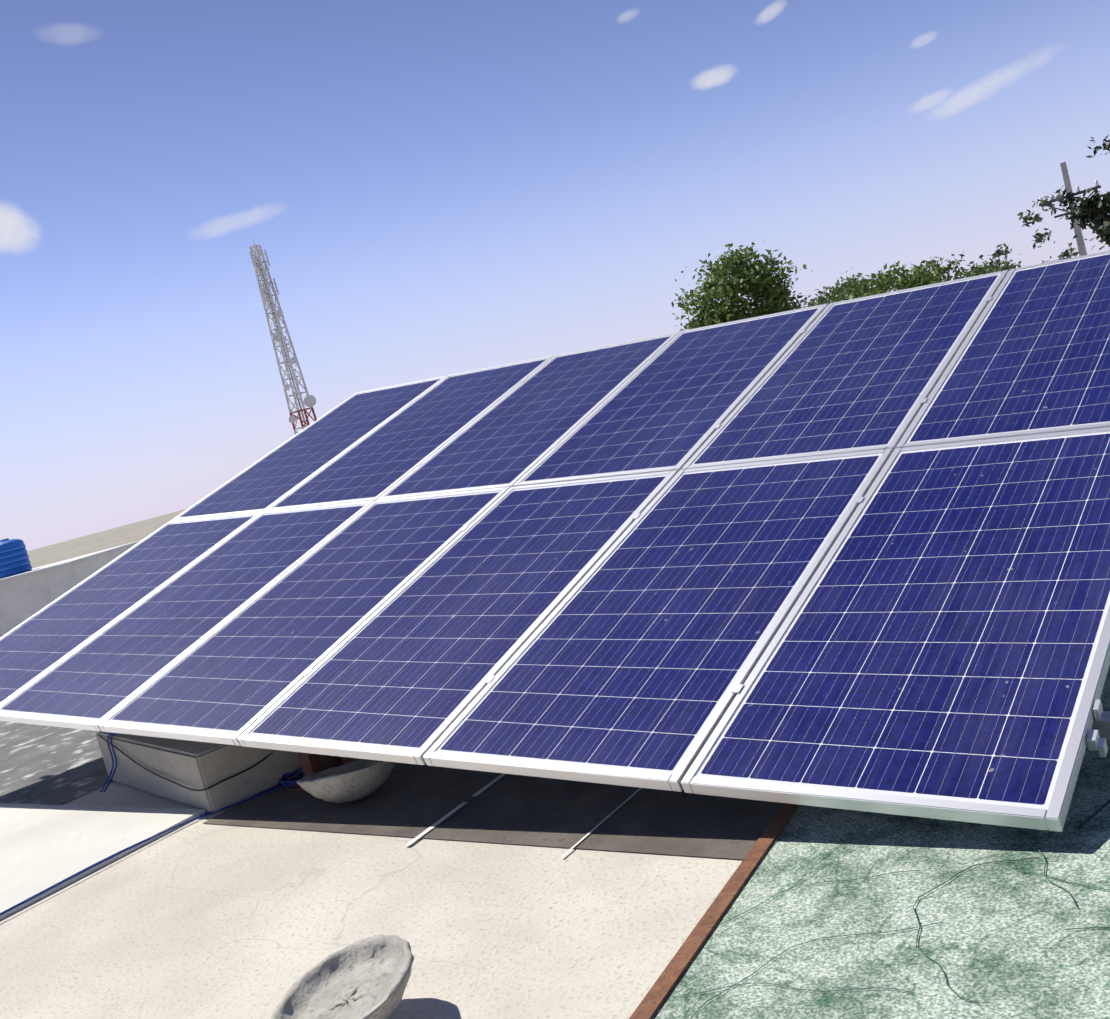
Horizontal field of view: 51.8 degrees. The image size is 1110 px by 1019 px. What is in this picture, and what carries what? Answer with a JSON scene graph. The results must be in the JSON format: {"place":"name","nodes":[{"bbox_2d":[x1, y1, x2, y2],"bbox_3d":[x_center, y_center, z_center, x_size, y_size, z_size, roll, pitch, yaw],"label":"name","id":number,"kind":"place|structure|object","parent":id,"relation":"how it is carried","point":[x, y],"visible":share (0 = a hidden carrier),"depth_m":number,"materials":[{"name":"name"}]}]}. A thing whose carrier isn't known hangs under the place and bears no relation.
{"place":"outdoors","nodes":[
{"label":"outdoors","id":0,"kind":"place"},
{"bbox_2d":[27,509,186,567],"bbox_3d":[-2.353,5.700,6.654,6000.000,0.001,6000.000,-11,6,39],"label":"hill","id":1,"kind":"structure","parent":0,"point":[98,541],"depth_m":611.03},
{"bbox_2d":[0,540,141,637],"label":"parapet wall","id":2,"kind":"structure","parent":1,"relation":"on","point":[24,596],"depth_m":32.68,"materials":[{"name":"grey"}]},
{"bbox_2d":[0,538,31,578],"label":"water tank","id":3,"kind":"object","parent":2,"relation":"on","point":[14,558],"visible":1,"depth_m":33.77,"materials":[{"name":"blue plastic"}]},
{"bbox_2d":[249,238,316,434],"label":"cell tower","id":4,"kind":"structure","parent":1,"relation":"on","point":[267,297],"depth_m":169.11,"materials":[{"name":"white metal"}]},
{"bbox_2d":[671,240,811,330],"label":"tree","id":5,"kind":"object","parent":1,"relation":"on","point":[770,295],"visible":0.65,"depth_m":43.61,"materials":[{"name":"green plant"}]},
{"bbox_2d":[800,267,885,307],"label":"tree","id":6,"kind":"object","parent":1,"relation":"on","point":[832,297],"visible":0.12,"depth_m":62.58,"materials":[{"name":"green plant"}]},
{"bbox_2d":[835,261,955,301],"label":"tree","id":7,"kind":"object","parent":1,"relation":"on","point":[900,282],"visible":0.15,"depth_m":51.26,"materials":[{"name":"green plant"}]},
{"bbox_2d":[896,252,1006,290],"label":"tree","id":8,"kind":"object","parent":1,"relation":"on","point":[944,270],"visible":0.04,"depth_m":57.03,"materials":[{"name":"green plant"}]},
{"bbox_2d":[958,254,1020,277],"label":"tree","id":9,"kind":"object","parent":1,"relation":"on","point":[1008,267],"depth_m":63.67,"materials":[{"name":"green plant"}]},
{"bbox_2d":[991,185,1079,262],"bbox_3d":[15.918,-5.921,36.106,3.054,8.105,2.592,-11,6,39],"label":"tree","id":10,"kind":"object","parent":1,"relation":"on","point":[998,253],"visible":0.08,"depth_m":35.68,"materials":[{"name":"green plant"}]},
{"bbox_2d":[1039,162,1100,255],"bbox_3d":[18.419,-7.401,39.217,2.000,9.122,0.295,-11,6,39],"label":"utility pole","id":11,"kind":"object","parent":1,"relation":"on","point":[1077,228],"visible":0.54,"depth_m":38.97,"materials":[{"name":"concrete"}]},
{"bbox_2d":[1042,135,1109,250],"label":"tree","id":12,"kind":"object","parent":1,"relation":"on","point":[1094,209],"visible":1,"depth_m":31.45,"materials":[{"name":"green plant"}]},
{"bbox_2d":[0,781,742,1018],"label":"concrete floor","id":13,"kind":"structure","parent":0,"point":[198,918],"depth_m":3.23,"materials":[{"name":"concrete"}]},
{"bbox_2d":[0,721,112,803],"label":"weathered floor","id":14,"kind":"structure","parent":13,"relation":"on","point":[41,764],"depth_m":6.68,"materials":[{"name":"grey concrete"}]},
{"bbox_2d":[0,803,204,919],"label":"plaster slab","id":15,"kind":"structure","parent":13,"relation":"on","point":[43,847],"depth_m":4.77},
{"bbox_2d":[0,733,341,915],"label":"blue wires","id":16,"kind":"object","parent":13,"relation":"on","point":[293,782],"visible":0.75,"depth_m":4.71,"materials":[{"name":"blue"}]},
{"bbox_2d":[96,731,302,813],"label":"plaster block","id":17,"kind":"structure","parent":13,"relation":"on","point":[197,765],"depth_m":4.88,"materials":[{"name":"grey concrete"}]},
{"bbox_2d":[287,752,359,790],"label":"legs","id":18,"kind":"object","parent":13,"relation":"on","point":[314,763],"depth_m":4.77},
{"bbox_2d":[271,935,413,1018],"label":"bowl","id":19,"kind":"object","parent":13,"relation":"on","point":[367,978],"visible":1,"depth_m":2.64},
{"bbox_2d":[203,762,783,858],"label":"stained floor","id":20,"kind":"structure","parent":13,"relation":"on","point":[408,800],"depth_m":3.75,"materials":[{"name":"concrete"}]},
{"bbox_2d":[297,759,394,802],"bbox_3d":[-0.780,1.048,4.367,0.394,0.133,0.395,-11,-6,-31],"label":"bowl","id":21,"kind":"object","parent":20,"relation":"on","point":[354,780],"visible":0.92,"depth_m":4.25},
{"bbox_2d":[404,773,641,856],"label":"metal rods","id":22,"kind":"object","parent":20,"relation":"on","point":[456,809],"visible":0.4,"depth_m":3.81,"materials":[{"name":"white metal"}]},
{"bbox_2d":[629,803,798,1018],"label":"rust strip","id":23,"kind":"object","parent":13,"relation":"on","point":[657,994],"visible":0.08,"depth_m":2.67,"materials":[{"name":"metal"}]},
{"bbox_2d":[653,665,1109,1018],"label":"green floor","id":24,"kind":"structure","parent":13,"relation":"on","point":[1000,942],"depth_m":2.44,"materials":[{"name":"green stone"}]},
{"bbox_2d":[52,297,1109,739],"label":"panel clamps","id":25,"kind":"object","parent":24,"relation":"on","point":[1100,725],"visible":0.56,"depth_m":3.43,"materials":[{"name":"silver metal"}]},
{"bbox_2d":[0,512,261,705],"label":"panel","id":26,"kind":"object","parent":25,"relation":"attached to","point":[34,647],"visible":0.96,"depth_m":6.67,"materials":[{"name":"blue glass"}]},
{"bbox_2d":[0,501,373,730],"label":"panel","id":27,"kind":"object","parent":25,"relation":"attached to","point":[96,680],"visible":0.98,"depth_m":5.88,"materials":[{"name":"blue glass"}]},
{"bbox_2d":[98,487,509,745],"bbox_3d":[-1.109,0.431,5.399,0.992,0.042,1.972,-5,27,38],"label":"panel","id":28,"kind":"object","parent":25,"relation":"attached to","point":[232,679],"visible":0.98,"depth_m":5.24,"materials":[{"name":"blue glass"}]},
{"bbox_2d":[171,375,447,520],"bbox_3d":[-1.669,-0.439,8.017,0.992,0.042,1.972,-5,27,38],"label":"panel","id":29,"kind":"object","parent":25,"relation":"attached to","point":[268,480],"visible":0.94,"depth_m":7.92,"materials":[{"name":"blue glass"}]},
{"bbox_2d":[265,355,554,510],"bbox_3d":[-0.886,-0.504,7.398,0.992,0.042,1.972,-5,27,38],"label":"panel","id":30,"kind":"object","parent":25,"relation":"attached to","point":[381,460],"visible":0.92,"depth_m":7.30,"materials":[{"name":"blue glass"}]},
{"bbox_2d":[238,470,677,764],"bbox_3d":[-0.328,0.368,4.783,0.992,0.041,1.972,-5,28,38],"label":"panel","id":31,"kind":"object","parent":25,"relation":"attached to","point":[410,666],"visible":0.98,"depth_m":4.60,"materials":[{"name":"blue glass"}]},
{"bbox_2d":[377,332,678,499],"bbox_3d":[-0.104,-0.567,6.782,0.992,0.042,1.972,-5,27,38],"label":"panel","id":32,"kind":"object","parent":25,"relation":"attached to","point":[514,435],"visible":0.98,"depth_m":6.67,"materials":[{"name":"blue glass"}]},
{"bbox_2d":[423,448,892,791],"bbox_3d":[0.458,0.303,4.163,0.992,0.042,1.972,-5,27,38],"label":"panel","id":33,"kind":"object","parent":25,"relation":"attached to","point":[634,660],"visible":0.98,"depth_m":3.96,"materials":[{"name":"blue glass"}]},
{"bbox_2d":[513,303,827,486],"bbox_3d":[0.680,-0.633,6.162,0.992,0.042,1.972,-5,27,38],"label":"panel","id":34,"kind":"object","parent":25,"relation":"attached to","point":[670,405],"visible":0.9,"depth_m":6.03,"materials":[{"name":"blue glass"}]},
{"bbox_2d":[681,270,1008,469],"bbox_3d":[1.465,-0.696,5.544,0.992,0.041,1.972,-5,28,38],"label":"panel","id":35,"kind":"object","parent":25,"relation":"attached to","point":[861,374],"visible":0.96,"depth_m":5.40,"materials":[{"name":"blue glass"}]},
{"bbox_2d":[681,427,1109,831],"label":"panel","id":36,"kind":"object","parent":25,"relation":"attached to","point":[938,647],"visible":1,"depth_m":3.28,"materials":[{"name":"blue glass"}]},
{"bbox_2d":[1087,730,1107,757],"bbox_3d":[1.315,0.569,2.769,0.033,0.055,0.040,-5,28,38],"label":"clamp","id":37,"kind":"object","parent":36,"relation":"attached to","point":[1095,742],"visible":1,"depth_m":2.76,"materials":[{"name":"silver metal"}]},
{"bbox_2d":[896,251,1109,447],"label":"panel","id":38,"kind":"object","parent":25,"relation":"attached to","point":[1032,356],"visible":0.92,"depth_m":4.80,"materials":[{"name":"blue glass"}]},
{"bbox_2d":[96,733,1109,828],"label":"black wires","id":39,"kind":"object","parent":24,"relation":"on","point":[1078,827],"visible":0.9,"depth_m":4.80,"materials":[{"name":"black"}]},
{"bbox_2d":[684,831,1109,1018],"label":"crack","id":40,"kind":"object","parent":24,"relation":"on","point":[1044,874],"visible":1,"depth_m":2.41,"materials":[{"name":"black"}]},
{"bbox_2d":[0,0,1109,550],"label":"sky","id":41,"kind":"structure","parent":0,"point":[429,189],"materials":[{"name":"blue"}]}
]}

